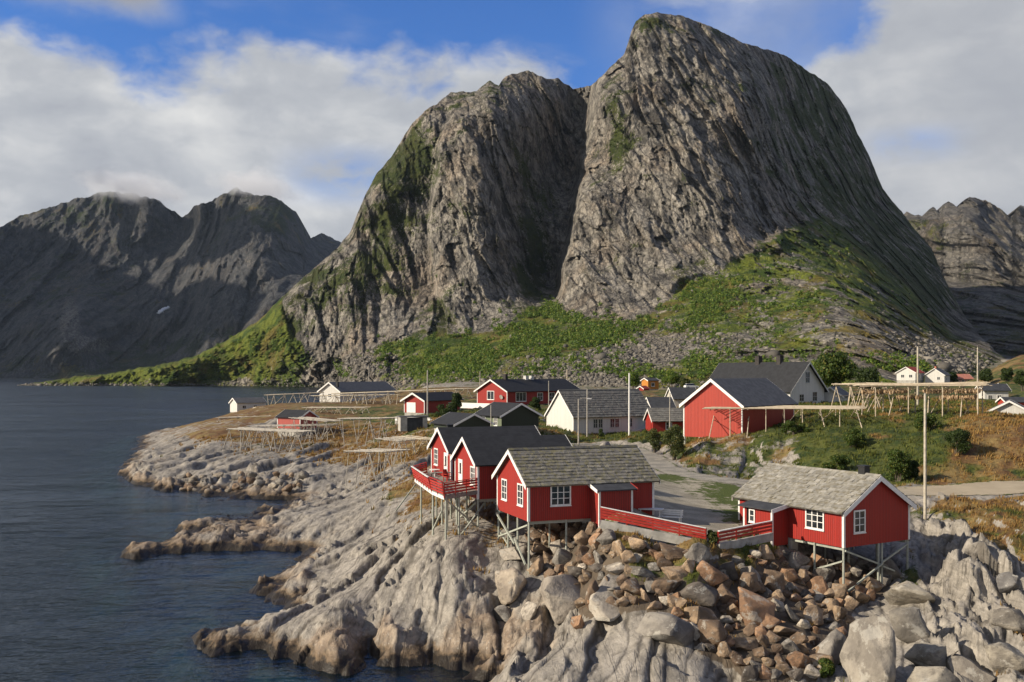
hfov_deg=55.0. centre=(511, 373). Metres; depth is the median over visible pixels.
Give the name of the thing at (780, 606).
boulder
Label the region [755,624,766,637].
boulder
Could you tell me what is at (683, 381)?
tree
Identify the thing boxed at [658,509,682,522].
garden bench
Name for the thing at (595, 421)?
window
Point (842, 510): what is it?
cabin
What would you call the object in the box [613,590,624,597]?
boulder
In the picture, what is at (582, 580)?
boulder
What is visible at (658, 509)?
garden table
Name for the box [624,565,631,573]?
boulder
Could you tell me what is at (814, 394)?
window
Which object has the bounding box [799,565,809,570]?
boulder
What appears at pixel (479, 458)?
cabin
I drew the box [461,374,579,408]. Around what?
dwelling house
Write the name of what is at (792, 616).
boulder
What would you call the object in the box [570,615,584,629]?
boulder
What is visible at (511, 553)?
boulder
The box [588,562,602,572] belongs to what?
boulder
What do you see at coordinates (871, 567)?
boulder
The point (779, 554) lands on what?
boulder
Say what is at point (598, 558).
boulder
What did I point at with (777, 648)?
boulder
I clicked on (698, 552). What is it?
boulder
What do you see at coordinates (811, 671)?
boulder
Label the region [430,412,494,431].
shed
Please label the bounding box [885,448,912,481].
shrub
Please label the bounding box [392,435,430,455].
drying rack
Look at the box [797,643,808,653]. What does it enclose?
boulder
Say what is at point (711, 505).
gravel yard
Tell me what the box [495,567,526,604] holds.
boulder
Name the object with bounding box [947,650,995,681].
boulder
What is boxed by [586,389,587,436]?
utility pole
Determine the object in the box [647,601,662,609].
boulder
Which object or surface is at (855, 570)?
boulder
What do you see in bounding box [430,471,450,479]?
garden table
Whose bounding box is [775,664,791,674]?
boulder
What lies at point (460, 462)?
door
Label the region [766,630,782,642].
boulder
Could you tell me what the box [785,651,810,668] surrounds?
boulder
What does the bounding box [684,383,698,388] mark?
parked car
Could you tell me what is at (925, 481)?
utility pole
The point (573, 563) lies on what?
boulder
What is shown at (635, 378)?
tree
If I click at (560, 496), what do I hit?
window
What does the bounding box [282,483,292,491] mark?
boulder
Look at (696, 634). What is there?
boulder
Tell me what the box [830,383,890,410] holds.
drying rack
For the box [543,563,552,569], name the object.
boulder
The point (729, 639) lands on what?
boulder
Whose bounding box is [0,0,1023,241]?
sky
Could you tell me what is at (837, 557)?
boulder
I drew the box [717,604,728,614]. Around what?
boulder
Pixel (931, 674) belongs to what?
boulder
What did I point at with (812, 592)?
boulder
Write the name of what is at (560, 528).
boulder
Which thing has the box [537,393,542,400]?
window
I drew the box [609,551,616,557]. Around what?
boulder
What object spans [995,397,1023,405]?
shed
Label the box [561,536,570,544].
boulder
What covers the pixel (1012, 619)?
boulder
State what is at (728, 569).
boulder
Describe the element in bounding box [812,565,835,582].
boulder
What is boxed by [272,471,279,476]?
boulder
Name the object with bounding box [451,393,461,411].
shrub
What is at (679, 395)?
shed
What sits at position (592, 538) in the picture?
boulder
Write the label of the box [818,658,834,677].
shrub
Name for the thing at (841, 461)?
shrub
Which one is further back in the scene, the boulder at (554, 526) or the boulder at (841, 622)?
the boulder at (554, 526)
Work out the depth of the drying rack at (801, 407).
128.82 m
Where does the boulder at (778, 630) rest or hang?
on the ground at (349, 591)
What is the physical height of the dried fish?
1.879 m
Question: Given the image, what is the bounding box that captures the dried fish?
[861,388,981,400]
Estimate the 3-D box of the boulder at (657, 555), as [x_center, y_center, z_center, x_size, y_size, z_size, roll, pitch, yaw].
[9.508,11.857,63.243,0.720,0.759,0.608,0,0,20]
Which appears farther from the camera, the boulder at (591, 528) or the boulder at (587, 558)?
the boulder at (591, 528)
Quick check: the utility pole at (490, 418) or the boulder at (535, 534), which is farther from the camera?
the utility pole at (490, 418)
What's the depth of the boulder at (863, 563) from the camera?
69.93 m
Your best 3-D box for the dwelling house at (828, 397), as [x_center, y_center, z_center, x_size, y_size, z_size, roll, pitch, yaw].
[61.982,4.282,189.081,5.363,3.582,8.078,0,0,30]
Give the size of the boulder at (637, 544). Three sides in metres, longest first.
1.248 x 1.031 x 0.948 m
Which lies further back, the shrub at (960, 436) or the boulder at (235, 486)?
the boulder at (235, 486)
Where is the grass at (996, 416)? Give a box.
[152,394,1023,681]
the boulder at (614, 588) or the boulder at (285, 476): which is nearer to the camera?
the boulder at (614, 588)
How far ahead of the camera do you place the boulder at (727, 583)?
61.22 m
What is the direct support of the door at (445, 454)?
in the cabin at (443, 443)
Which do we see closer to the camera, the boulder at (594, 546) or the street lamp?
the boulder at (594, 546)
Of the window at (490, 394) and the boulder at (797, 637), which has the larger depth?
the window at (490, 394)
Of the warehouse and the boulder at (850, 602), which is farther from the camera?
the warehouse
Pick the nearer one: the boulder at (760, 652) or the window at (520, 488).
the boulder at (760, 652)
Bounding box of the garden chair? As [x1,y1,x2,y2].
[442,469,451,481]
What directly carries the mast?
on the ground at (349, 591)
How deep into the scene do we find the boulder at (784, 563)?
66.83 m
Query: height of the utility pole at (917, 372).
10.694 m
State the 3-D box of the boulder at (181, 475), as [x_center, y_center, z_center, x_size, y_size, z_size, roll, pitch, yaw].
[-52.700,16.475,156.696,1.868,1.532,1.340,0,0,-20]
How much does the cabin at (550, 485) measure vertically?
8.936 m
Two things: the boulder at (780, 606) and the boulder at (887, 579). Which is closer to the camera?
the boulder at (780, 606)
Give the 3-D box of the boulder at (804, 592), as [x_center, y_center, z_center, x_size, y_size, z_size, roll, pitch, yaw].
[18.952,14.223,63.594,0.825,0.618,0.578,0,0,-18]
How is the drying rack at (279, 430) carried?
on the ground at (349, 591)
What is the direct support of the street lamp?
on the ground at (349, 591)
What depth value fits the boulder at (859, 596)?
64.84 m
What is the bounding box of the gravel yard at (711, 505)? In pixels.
[605,474,741,543]
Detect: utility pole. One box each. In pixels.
[427,370,427,414]
[490,410,491,425]
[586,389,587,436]
[669,393,670,429]
[917,346,918,404]
[923,393,926,519]
[977,347,977,381]
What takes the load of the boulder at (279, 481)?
on the ground at (349, 591)
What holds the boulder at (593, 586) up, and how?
on the ground at (349, 591)
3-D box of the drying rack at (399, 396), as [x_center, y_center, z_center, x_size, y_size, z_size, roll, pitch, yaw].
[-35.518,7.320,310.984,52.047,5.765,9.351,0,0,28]
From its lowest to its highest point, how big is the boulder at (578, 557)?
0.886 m
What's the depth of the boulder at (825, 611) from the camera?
61.55 m
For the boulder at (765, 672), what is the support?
on the ground at (349, 591)
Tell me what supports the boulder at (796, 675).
on the ground at (349, 591)
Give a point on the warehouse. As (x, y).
(607, 410)
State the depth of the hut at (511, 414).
152.17 m
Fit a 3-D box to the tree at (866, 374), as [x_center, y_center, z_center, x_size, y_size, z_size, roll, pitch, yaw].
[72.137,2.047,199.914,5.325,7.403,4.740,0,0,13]
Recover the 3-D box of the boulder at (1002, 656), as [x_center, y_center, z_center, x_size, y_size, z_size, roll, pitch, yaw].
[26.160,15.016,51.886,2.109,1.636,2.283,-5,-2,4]
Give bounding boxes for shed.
[228,397,266,412]
[275,409,318,436]
[397,415,428,430]
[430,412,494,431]
[643,408,682,431]
[646,397,675,407]
[665,387,695,406]
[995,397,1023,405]
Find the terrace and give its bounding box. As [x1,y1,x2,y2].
[395,462,485,539]
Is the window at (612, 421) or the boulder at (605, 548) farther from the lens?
the window at (612, 421)
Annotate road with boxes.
[571,443,1023,495]
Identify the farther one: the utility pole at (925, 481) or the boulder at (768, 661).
the utility pole at (925, 481)
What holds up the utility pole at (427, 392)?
on the ground at (349, 591)
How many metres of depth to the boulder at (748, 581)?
61.57 m
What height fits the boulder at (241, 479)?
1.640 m
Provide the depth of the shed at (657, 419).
165.84 m
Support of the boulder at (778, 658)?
on the ground at (349, 591)
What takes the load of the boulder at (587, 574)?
on the ground at (349, 591)
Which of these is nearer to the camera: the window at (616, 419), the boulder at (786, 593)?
the boulder at (786, 593)
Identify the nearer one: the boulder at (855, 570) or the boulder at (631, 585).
the boulder at (631, 585)
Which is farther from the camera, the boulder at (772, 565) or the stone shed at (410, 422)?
the stone shed at (410, 422)
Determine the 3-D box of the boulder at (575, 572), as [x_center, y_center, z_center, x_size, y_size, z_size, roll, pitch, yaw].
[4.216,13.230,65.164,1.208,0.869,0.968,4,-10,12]
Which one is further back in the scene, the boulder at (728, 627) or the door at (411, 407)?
the door at (411, 407)
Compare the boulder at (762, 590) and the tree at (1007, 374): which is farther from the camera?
the tree at (1007, 374)
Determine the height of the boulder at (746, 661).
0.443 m
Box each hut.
[475,402,542,428]
[636,386,649,390]
[640,378,659,389]
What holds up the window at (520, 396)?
in the dwelling house at (525, 390)
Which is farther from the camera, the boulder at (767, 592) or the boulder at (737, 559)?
the boulder at (737, 559)
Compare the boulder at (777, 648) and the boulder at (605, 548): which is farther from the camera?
the boulder at (605, 548)
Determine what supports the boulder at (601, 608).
on the ground at (349, 591)
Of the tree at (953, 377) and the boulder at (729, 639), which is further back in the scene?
the tree at (953, 377)
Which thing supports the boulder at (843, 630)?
on the ground at (349, 591)
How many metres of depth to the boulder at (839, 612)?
61.20 m
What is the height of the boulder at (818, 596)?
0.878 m
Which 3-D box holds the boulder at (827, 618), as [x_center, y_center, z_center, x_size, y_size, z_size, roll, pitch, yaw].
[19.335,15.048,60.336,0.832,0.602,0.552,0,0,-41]
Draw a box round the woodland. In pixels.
[148,222,970,383]
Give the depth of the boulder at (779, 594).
61.58 m
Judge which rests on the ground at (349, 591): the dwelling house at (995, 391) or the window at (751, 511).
the dwelling house at (995, 391)
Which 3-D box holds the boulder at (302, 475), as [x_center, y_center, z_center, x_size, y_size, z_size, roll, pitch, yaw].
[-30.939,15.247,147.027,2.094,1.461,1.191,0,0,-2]
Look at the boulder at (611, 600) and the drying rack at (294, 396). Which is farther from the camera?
the drying rack at (294, 396)
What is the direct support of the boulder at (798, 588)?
on the ground at (349, 591)
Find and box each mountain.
[0,187,340,377]
[27,12,1004,390]
[904,197,1023,358]
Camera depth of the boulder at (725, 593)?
60.01 m
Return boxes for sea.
[0,378,489,681]
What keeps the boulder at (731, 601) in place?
on the ground at (349, 591)
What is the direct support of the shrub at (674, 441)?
on the ground at (349, 591)
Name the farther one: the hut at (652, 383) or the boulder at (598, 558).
the hut at (652, 383)
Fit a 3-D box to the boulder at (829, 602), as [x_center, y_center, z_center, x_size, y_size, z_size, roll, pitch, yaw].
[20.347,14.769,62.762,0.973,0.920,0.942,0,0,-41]
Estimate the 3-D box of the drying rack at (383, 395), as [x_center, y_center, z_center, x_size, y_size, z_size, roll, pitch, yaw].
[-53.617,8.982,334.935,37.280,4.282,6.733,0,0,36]
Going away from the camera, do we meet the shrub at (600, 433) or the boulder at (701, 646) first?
the boulder at (701, 646)
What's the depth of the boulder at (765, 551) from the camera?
66.05 m
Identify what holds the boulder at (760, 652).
on the ground at (349, 591)
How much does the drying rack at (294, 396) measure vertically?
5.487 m
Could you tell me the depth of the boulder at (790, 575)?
64.83 m
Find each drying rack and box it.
[216,415,269,421]
[223,427,313,452]
[250,423,344,441]
[266,392,325,404]
[288,416,342,440]
[302,406,368,414]
[310,394,398,402]
[331,388,472,403]
[337,416,397,445]
[343,448,409,489]
[375,436,415,468]
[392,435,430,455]
[702,405,866,438]
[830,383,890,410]
[853,382,991,416]
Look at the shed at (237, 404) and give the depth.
333.00 m
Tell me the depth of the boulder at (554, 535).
72.49 m
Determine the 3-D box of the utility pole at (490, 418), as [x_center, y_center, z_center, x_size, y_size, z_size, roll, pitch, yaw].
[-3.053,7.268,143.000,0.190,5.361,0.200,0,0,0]
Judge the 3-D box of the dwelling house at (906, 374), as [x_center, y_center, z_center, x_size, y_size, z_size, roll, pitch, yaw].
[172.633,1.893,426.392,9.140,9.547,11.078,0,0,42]
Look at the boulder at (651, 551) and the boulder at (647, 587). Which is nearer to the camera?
the boulder at (647, 587)
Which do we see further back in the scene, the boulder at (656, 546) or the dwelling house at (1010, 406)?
the dwelling house at (1010, 406)
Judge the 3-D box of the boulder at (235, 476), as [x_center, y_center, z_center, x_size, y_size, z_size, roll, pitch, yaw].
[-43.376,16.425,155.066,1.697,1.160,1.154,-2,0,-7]
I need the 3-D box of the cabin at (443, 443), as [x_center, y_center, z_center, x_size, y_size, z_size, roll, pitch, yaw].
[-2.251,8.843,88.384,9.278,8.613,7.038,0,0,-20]
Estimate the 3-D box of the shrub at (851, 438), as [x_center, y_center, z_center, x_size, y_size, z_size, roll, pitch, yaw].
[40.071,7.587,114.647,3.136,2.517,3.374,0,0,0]
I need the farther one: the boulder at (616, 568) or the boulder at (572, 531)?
the boulder at (572, 531)
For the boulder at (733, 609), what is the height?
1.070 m
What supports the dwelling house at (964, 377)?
on the ground at (349, 591)
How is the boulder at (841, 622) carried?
on the ground at (349, 591)
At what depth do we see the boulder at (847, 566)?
69.34 m
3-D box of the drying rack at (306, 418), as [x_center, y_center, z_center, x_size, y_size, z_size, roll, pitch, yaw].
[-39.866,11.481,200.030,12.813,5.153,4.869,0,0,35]
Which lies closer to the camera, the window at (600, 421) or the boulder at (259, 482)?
the boulder at (259, 482)
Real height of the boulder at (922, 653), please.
1.429 m
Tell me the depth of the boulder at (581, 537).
67.33 m
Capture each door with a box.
[407,402,415,412]
[444,452,447,470]
[458,459,462,483]
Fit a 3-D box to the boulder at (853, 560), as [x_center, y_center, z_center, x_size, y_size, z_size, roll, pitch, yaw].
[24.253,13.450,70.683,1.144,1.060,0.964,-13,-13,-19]
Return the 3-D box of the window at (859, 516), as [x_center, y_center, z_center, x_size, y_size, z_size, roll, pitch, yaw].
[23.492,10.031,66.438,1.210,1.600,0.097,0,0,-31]
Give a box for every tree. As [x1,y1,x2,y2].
[625,371,640,388]
[661,370,682,386]
[680,377,689,386]
[814,351,859,386]
[853,366,879,397]
[949,372,958,381]
[978,368,993,381]
[1000,367,1013,381]
[1013,370,1023,390]
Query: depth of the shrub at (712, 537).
64.99 m
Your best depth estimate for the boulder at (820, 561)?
69.12 m
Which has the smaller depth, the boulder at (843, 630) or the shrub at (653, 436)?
the boulder at (843, 630)
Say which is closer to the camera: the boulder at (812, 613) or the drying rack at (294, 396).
the boulder at (812, 613)
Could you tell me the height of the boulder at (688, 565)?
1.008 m
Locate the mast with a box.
[628,373,629,435]
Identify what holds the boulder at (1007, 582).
on the ground at (349, 591)
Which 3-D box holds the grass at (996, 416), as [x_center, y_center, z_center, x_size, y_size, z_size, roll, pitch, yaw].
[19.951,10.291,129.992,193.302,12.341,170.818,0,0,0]
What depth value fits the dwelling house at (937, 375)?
422.71 m
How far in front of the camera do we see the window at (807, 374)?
182.50 m
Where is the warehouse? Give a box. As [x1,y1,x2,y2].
[544,389,649,434]
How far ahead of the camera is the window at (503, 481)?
72.49 m
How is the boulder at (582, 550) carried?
on the ground at (349, 591)
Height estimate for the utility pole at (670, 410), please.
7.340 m
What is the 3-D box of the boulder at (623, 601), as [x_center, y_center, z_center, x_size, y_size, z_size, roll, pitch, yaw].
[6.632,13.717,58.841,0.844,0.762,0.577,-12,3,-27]
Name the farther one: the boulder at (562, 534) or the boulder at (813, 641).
the boulder at (562, 534)
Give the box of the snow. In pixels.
[157,306,169,313]
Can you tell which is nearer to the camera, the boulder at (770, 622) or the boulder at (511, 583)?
the boulder at (770, 622)
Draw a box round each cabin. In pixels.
[427,424,540,503]
[450,435,571,526]
[491,444,660,573]
[731,462,917,591]
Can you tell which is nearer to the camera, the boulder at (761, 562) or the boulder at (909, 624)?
the boulder at (909, 624)
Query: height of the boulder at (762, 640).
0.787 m
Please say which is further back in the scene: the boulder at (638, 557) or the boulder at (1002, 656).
the boulder at (638, 557)
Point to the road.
(657, 462)
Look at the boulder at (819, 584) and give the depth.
64.93 m
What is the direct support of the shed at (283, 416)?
on the ground at (349, 591)
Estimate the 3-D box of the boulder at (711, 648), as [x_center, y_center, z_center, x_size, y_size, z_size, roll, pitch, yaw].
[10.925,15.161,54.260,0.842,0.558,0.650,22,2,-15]
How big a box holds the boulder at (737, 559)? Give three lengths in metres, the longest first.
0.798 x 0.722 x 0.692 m
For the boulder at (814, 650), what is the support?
on the ground at (349, 591)
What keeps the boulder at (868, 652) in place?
on the ground at (349, 591)
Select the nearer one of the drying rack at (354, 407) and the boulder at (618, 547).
the boulder at (618, 547)
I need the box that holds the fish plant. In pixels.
[317,381,396,401]
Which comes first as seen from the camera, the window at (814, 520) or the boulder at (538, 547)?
the window at (814, 520)
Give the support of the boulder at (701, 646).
on the ground at (349, 591)
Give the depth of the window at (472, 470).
76.99 m
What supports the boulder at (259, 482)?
on the ground at (349, 591)
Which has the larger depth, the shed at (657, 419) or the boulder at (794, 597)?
the shed at (657, 419)
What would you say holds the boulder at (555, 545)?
on the ground at (349, 591)
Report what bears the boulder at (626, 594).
on the ground at (349, 591)
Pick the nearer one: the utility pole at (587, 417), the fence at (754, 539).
the fence at (754, 539)
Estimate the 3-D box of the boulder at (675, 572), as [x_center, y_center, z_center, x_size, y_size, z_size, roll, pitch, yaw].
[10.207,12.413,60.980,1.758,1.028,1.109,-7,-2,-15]
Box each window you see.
[433,448,437,465]
[470,466,475,486]
[487,391,493,399]
[494,417,497,425]
[501,478,507,501]
[516,392,525,401]
[517,483,523,507]
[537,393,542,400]
[549,392,554,399]
[550,486,571,506]
[593,419,597,428]
[598,419,602,427]
[610,418,614,427]
[615,418,619,427]
[749,509,754,522]
[799,394,803,401]
[805,372,809,382]
[805,509,824,531]
[812,392,816,401]
[853,509,866,534]
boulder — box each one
[175,472,186,478]
[187,485,196,490]
[212,472,223,477]
[231,474,241,479]
[232,483,239,489]
[238,476,245,483]
[246,476,255,483]
[248,471,256,476]
[253,479,265,485]
[268,482,276,488]
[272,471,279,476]
[276,478,288,485]
[279,474,288,479]
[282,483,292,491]
[298,471,309,479]
[493,605,510,622]
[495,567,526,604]
[499,547,524,559]
[520,601,536,620]
[525,527,541,541]
[527,555,543,575]
[531,540,547,553]
[538,526,544,532]
[539,574,579,624]
[540,532,548,542]
[543,551,552,562]
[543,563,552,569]
[544,568,556,577]
[545,523,559,530]
[545,527,559,541]
[549,539,564,554]
[552,548,571,564]
[554,564,564,574]
[556,524,564,531]
[560,530,564,538]
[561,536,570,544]
[564,561,576,571]
[567,526,577,537]
[567,566,581,578]
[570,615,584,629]
[573,522,581,528]
[574,530,589,545]
[574,545,588,555]
[574,598,584,608]
[575,553,582,563]
[575,575,587,585]
[577,563,586,569]
[581,553,594,564]
[582,569,591,579]
[585,521,596,534]
[585,580,599,609]
[588,533,600,545]
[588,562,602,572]
[589,574,619,621]
[591,543,597,549]
[593,550,602,563]
[595,528,615,544]
[597,570,604,579]
[600,544,611,552]
[606,562,624,574]
[606,586,620,590]
[606,596,618,606]
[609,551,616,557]
[612,540,625,555]
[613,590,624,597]
[616,574,627,585]
[616,596,628,606]
[620,550,635,563]
[620,578,640,595]
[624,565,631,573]
[624,591,631,598]
[628,537,646,551]
[628,595,639,603]
[629,566,655,577]
[634,553,642,562]
[635,612,694,646]
[639,547,657,557]
[640,588,650,601]
[643,580,655,593]
[647,562,659,570]
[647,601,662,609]
[651,579,682,594]
[652,543,660,550]
[652,588,664,597]
[654,552,664,560]
[656,557,672,570]
[658,596,668,605]
[659,542,684,560]
[661,566,688,579]
[667,593,677,607]
[671,606,686,617]
[673,592,682,597]
[675,597,687,607]
[680,582,717,606]
[681,558,695,573]
[684,542,710,563]
[684,606,717,624]
[690,622,699,639]
[694,642,705,650]
[696,560,728,585]
[697,619,727,647]
[704,642,716,652]
[716,579,732,588]
[716,640,731,657]
[717,584,737,603]
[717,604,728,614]
[718,561,737,579]
[720,553,731,559]
[720,615,733,622]
[724,623,733,632]
[725,634,734,647]
[726,603,739,616]
[727,598,739,608]
[729,651,739,659]
[731,555,744,563]
[731,623,740,629]
[732,655,745,665]
[733,637,757,650]
[736,614,743,622]
[737,563,745,568]
[737,572,760,591]
[738,587,775,625]
[740,566,761,581]
[741,665,758,681]
[743,621,757,636]
[743,657,753,664]
[750,550,761,558]
[750,660,761,670]
[752,646,770,657]
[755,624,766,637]
[756,581,765,593]
[756,634,769,647]
[757,558,767,565]
[758,544,774,560]
[759,663,771,679]
[760,613,784,629]
[761,568,784,591]
[761,657,774,666]
[763,587,772,596]
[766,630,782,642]
[768,561,779,570]
[768,595,780,600]
[771,589,785,601]
[771,644,782,654]
[771,669,782,678]
[772,598,784,611]
[773,625,800,635]
[774,549,782,559]
[774,653,787,664]
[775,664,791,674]
[780,568,797,582]
[781,560,788,565]
[781,638,800,653]
[782,550,795,557]
[782,589,791,597]
[785,582,794,591]
[785,604,799,622]
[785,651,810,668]
[786,668,802,681]
[787,552,809,570]
[789,593,801,601]
[790,631,808,644]
[792,582,803,593]
[794,601,806,608]
[796,577,805,585]
[797,569,810,582]
[797,619,811,628]
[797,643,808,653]
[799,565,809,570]
[800,589,811,596]
[802,594,813,601]
[803,605,823,625]
[804,664,819,678]
[805,599,816,605]
[806,557,812,566]
[806,576,828,594]
[807,636,820,645]
[808,571,816,578]
[809,589,815,596]
[809,646,818,654]
[810,626,819,633]
[810,653,833,669]
[811,553,830,567]
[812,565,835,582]
[813,589,826,601]
[816,603,825,607]
[816,629,845,664]
[821,608,827,614]
[822,598,838,612]
[823,614,833,622]
[824,588,834,597]
[825,621,839,629]
[831,583,846,598]
[832,552,841,561]
[832,563,839,569]
[832,605,847,620]
[834,597,843,605]
[836,619,846,627]
[836,626,847,634]
[839,560,850,571]
[839,577,867,595]
[839,614,895,681]
[840,571,850,578]
[843,595,859,609]
[843,615,854,623]
[845,554,856,565]
[848,565,861,576]
[852,590,869,602]
[855,555,872,569]
[865,576,884,591]
[865,589,875,600]
[869,565,876,576]
[875,557,904,579]
[880,574,891,585]
[883,581,934,604]
[888,607,929,642]
[904,641,946,666]
[905,666,960,681]
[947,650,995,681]
[984,642,1023,672]
[990,608,1023,633]
[996,572,1022,592]
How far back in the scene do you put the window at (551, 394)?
246.00 m
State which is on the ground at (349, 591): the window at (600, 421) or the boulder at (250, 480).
the boulder at (250, 480)
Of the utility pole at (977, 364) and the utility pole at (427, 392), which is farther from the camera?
the utility pole at (427, 392)
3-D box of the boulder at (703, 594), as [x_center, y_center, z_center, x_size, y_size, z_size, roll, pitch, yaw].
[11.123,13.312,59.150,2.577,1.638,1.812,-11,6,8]
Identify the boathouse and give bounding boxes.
[679,378,797,443]
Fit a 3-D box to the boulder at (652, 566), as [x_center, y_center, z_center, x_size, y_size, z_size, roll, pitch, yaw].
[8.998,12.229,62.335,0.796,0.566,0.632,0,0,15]
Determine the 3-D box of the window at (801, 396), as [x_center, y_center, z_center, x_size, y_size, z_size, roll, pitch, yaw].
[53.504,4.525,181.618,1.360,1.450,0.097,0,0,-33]
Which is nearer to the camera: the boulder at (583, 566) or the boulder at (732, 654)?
the boulder at (732, 654)
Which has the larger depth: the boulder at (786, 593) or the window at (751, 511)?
the window at (751, 511)
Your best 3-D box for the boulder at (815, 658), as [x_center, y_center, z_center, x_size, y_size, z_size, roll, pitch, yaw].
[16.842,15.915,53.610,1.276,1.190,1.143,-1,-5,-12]
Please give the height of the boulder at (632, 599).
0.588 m
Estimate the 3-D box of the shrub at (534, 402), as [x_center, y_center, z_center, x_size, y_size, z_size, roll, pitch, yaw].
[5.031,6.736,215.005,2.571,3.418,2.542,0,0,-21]
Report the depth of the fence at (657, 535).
65.67 m
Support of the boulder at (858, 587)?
on the ground at (349, 591)
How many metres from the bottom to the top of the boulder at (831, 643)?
2.347 m
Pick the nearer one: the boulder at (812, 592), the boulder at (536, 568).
the boulder at (812, 592)
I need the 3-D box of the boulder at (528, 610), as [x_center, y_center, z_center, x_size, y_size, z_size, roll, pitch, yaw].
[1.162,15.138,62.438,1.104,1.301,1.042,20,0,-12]
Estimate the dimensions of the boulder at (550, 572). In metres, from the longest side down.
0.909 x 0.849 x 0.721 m
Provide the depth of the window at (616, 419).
169.44 m
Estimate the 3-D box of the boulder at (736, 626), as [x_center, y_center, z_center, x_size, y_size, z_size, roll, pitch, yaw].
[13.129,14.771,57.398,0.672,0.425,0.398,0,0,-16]
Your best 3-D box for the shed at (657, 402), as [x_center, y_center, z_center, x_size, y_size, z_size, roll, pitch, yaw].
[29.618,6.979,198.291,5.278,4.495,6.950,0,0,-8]
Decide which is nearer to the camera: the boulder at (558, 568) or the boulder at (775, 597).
the boulder at (775, 597)
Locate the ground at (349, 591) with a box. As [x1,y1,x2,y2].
[117,355,1023,681]
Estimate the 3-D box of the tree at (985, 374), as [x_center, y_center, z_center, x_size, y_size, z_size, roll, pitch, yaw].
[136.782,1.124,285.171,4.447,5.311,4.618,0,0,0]
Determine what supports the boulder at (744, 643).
on the ground at (349, 591)
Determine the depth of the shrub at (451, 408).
204.55 m
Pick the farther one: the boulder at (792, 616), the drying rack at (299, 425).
the drying rack at (299, 425)
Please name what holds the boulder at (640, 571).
on the ground at (349, 591)
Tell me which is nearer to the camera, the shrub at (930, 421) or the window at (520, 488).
the window at (520, 488)
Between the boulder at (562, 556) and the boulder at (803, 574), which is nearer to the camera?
the boulder at (803, 574)
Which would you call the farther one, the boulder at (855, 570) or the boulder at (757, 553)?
the boulder at (855, 570)
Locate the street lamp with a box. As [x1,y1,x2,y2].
[578,398,591,444]
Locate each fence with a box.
[600,506,706,543]
[717,520,772,548]
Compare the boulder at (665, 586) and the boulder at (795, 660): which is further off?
the boulder at (665, 586)
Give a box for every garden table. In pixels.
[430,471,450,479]
[638,508,663,516]
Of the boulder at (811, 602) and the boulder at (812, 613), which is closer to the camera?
the boulder at (812, 613)
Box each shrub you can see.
[434,403,455,416]
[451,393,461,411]
[529,397,540,409]
[598,429,604,436]
[647,428,660,452]
[660,424,685,459]
[707,530,718,544]
[780,420,809,434]
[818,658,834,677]
[821,454,851,469]
[841,427,867,447]
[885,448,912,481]
[904,460,919,478]
[914,411,942,429]
[945,428,972,454]
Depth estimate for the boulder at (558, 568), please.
66.77 m
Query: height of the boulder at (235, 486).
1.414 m
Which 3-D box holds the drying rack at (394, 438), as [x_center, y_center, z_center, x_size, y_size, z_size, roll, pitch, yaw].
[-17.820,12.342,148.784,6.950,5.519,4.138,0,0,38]
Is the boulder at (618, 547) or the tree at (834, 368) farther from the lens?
the tree at (834, 368)
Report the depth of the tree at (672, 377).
339.03 m
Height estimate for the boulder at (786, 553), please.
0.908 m
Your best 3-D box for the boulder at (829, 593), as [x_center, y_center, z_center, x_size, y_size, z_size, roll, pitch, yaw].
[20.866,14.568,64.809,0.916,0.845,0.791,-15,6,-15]
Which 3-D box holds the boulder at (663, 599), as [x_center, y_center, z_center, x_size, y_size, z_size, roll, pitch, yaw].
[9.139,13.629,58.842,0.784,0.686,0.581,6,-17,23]
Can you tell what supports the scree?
on the mountain at (663, 156)
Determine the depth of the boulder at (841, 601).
63.97 m
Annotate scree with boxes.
[17,223,1009,389]
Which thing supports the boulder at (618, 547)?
on the ground at (349, 591)
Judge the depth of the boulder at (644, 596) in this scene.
58.93 m
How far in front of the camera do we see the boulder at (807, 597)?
62.72 m
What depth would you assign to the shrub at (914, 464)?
99.62 m
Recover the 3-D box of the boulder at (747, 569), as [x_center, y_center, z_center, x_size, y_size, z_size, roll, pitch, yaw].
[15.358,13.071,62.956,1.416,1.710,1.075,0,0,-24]
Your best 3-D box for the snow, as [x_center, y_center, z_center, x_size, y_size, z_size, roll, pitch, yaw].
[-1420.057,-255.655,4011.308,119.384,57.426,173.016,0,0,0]
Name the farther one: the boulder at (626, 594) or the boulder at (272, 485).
the boulder at (272, 485)
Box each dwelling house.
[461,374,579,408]
[706,356,828,403]
[824,386,852,401]
[895,367,924,382]
[923,366,951,382]
[950,374,973,381]
[975,384,1011,399]
[986,399,1023,413]
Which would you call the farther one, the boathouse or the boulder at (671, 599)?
the boathouse
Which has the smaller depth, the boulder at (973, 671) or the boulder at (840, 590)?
the boulder at (973, 671)
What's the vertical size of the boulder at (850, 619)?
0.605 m
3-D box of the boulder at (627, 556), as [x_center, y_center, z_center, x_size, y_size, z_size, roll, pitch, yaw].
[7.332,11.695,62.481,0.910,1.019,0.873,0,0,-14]
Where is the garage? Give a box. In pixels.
[400,392,463,415]

